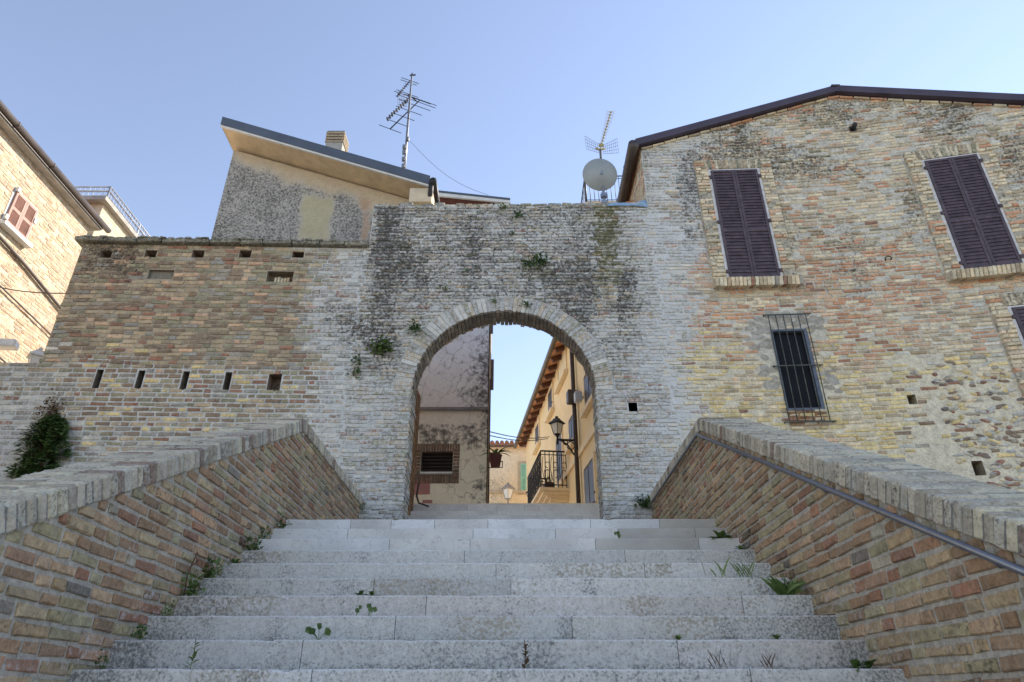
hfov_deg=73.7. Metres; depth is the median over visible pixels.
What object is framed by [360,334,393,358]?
wall plant
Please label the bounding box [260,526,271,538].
weed
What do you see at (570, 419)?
window
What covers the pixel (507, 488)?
lane end lantern
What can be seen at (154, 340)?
fortified wall
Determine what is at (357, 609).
weed
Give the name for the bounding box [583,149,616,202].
satellite dish
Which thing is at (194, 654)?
weed
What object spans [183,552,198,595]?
dry twig
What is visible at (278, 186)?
stucco house
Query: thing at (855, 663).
weed
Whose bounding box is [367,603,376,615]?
weed
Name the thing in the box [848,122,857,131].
vent pipe
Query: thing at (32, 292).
span cable
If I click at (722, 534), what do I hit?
weed
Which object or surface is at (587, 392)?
window
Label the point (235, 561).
weed
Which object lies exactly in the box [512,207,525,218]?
wall plant
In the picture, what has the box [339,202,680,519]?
gate wall
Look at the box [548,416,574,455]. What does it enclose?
wall lantern
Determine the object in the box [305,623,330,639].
weed
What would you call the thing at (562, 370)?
window
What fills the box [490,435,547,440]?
overhead wire
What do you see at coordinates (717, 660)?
weed
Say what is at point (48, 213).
sunlit house
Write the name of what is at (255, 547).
weed
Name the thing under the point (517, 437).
overhead wire
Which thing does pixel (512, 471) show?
lane end house
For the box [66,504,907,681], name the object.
stone staircase
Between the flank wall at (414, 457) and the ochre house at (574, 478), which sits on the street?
the ochre house at (574, 478)
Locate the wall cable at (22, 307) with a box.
[0,285,50,335]
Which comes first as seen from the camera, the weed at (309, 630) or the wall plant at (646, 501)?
the weed at (309, 630)
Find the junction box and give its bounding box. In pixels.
[574,391,583,403]
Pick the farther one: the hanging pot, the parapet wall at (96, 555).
the hanging pot
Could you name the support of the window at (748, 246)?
in the brick house at (791, 298)
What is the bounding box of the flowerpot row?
[542,470,553,486]
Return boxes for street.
[414,503,598,504]
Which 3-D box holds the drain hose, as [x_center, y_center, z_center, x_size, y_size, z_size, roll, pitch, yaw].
[-1.747,3.016,13.367,0.277,0.487,0.040,0,-28,0]
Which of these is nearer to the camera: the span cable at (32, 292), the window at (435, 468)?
the span cable at (32, 292)
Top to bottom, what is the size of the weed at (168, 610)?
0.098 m
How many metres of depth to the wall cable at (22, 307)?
14.39 m
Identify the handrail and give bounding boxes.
[648,433,1023,575]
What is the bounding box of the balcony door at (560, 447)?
[555,428,564,483]
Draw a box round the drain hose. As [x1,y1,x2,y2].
[416,483,428,506]
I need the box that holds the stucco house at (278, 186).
[211,116,509,244]
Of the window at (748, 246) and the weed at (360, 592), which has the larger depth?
the window at (748, 246)
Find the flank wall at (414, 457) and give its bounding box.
[407,389,420,518]
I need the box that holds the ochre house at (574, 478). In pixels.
[513,200,633,502]
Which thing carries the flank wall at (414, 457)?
on the ground
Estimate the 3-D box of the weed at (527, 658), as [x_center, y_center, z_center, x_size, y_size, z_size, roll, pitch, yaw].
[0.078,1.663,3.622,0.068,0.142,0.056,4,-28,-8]
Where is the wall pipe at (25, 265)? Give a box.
[0,235,60,309]
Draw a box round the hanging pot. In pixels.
[482,447,513,467]
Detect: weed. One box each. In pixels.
[91,649,110,668]
[129,624,151,639]
[160,600,177,615]
[180,571,207,595]
[184,640,200,668]
[203,553,224,577]
[227,559,239,564]
[245,535,262,549]
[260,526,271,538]
[276,512,292,528]
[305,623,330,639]
[351,590,364,594]
[355,605,361,615]
[365,591,379,595]
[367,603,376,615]
[521,640,530,668]
[700,557,729,577]
[707,646,730,668]
[708,530,733,538]
[729,560,754,577]
[759,652,775,668]
[760,574,805,594]
[849,659,867,671]
[859,659,879,668]
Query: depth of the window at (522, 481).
27.61 m
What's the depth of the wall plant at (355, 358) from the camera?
11.22 m
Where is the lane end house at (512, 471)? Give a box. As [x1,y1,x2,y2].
[489,440,526,502]
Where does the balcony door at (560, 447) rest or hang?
in the ochre house at (574, 478)
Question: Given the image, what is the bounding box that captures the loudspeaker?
[566,389,576,404]
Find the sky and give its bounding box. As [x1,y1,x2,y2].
[0,0,1023,442]
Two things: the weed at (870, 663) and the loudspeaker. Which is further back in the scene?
the loudspeaker
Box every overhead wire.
[490,431,549,438]
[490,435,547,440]
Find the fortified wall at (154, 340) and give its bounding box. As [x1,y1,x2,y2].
[0,234,368,480]
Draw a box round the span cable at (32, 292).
[0,287,64,293]
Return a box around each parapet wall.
[0,418,361,681]
[649,417,1023,681]
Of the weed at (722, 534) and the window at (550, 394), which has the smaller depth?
the weed at (722, 534)
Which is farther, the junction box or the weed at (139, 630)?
the junction box
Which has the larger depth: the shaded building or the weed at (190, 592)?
the shaded building
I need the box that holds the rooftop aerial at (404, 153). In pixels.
[380,73,436,168]
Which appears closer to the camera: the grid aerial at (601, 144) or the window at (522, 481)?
the grid aerial at (601, 144)
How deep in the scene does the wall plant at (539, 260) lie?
12.11 m
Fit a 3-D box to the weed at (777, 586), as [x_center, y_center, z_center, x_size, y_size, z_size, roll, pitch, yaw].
[1.885,1.659,4.698,0.361,0.175,0.227,0,-28,0]
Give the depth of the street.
13.58 m
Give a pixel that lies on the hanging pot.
(495, 457)
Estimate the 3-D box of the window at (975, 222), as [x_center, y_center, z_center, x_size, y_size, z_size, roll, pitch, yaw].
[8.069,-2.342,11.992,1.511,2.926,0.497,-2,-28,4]
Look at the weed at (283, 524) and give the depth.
6.57 m
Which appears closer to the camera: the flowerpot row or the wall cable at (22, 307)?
the wall cable at (22, 307)
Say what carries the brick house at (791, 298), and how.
on the ground
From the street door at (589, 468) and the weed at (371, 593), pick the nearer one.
the weed at (371, 593)
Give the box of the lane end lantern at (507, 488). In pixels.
[501,482,514,502]
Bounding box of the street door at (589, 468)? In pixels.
[582,452,597,502]
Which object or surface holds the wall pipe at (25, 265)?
attached to the sunlit house at (48, 213)
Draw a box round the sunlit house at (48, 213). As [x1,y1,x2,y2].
[0,100,111,362]
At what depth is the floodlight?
12.34 m
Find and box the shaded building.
[413,323,493,502]
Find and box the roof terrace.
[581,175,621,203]
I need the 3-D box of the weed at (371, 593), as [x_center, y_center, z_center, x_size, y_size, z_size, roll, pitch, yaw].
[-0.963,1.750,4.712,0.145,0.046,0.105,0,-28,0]
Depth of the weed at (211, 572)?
5.09 m
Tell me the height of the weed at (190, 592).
0.165 m
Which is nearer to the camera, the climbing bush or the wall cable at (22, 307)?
the climbing bush
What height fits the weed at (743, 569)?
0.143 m
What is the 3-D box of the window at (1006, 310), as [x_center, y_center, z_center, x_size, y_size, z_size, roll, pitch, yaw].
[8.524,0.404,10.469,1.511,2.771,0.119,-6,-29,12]
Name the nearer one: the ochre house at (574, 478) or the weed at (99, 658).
the weed at (99, 658)
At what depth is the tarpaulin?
12.76 m
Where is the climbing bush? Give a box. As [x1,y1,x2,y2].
[3,388,74,479]
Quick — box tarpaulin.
[607,200,647,207]
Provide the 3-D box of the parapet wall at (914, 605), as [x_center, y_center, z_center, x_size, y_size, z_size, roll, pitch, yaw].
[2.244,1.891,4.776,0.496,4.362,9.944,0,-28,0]
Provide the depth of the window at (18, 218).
14.24 m
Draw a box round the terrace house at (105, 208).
[45,186,149,350]
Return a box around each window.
[0,187,37,247]
[415,443,459,482]
[518,461,526,494]
[532,418,539,454]
[544,381,553,423]
[554,346,567,394]
[565,412,573,454]
[580,372,592,418]
[693,158,803,288]
[762,313,836,430]
[902,141,1023,281]
[984,292,1023,396]
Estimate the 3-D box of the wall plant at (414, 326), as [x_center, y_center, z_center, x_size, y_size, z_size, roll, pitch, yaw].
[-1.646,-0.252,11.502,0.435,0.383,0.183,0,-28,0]
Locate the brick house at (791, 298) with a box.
[617,84,1023,491]
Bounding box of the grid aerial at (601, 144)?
[585,111,618,153]
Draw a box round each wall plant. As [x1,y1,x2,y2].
[347,366,361,377]
[350,350,365,369]
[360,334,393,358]
[402,316,426,334]
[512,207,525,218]
[516,256,534,269]
[524,253,552,271]
[634,492,651,508]
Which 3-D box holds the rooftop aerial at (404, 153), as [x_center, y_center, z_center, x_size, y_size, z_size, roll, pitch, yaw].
[-2.338,-4.892,15.323,1.079,3.439,1.030,0,-28,0]
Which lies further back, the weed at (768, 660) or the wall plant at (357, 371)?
the wall plant at (357, 371)
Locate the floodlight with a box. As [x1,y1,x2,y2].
[0,338,19,350]
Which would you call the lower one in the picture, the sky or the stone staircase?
the stone staircase
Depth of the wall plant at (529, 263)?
12.08 m
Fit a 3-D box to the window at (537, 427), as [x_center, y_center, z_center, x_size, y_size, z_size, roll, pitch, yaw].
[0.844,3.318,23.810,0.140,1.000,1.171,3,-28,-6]
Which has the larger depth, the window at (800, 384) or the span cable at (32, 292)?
the span cable at (32, 292)
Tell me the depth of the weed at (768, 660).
3.61 m
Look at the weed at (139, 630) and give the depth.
3.99 m
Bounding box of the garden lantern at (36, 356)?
[26,347,43,362]
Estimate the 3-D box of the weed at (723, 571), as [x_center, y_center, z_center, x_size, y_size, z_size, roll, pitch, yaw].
[1.523,1.692,5.102,0.241,0.163,0.112,0,-28,0]
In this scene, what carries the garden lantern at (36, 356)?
on the street
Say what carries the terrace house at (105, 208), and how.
on the ground
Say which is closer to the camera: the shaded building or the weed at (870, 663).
the weed at (870, 663)

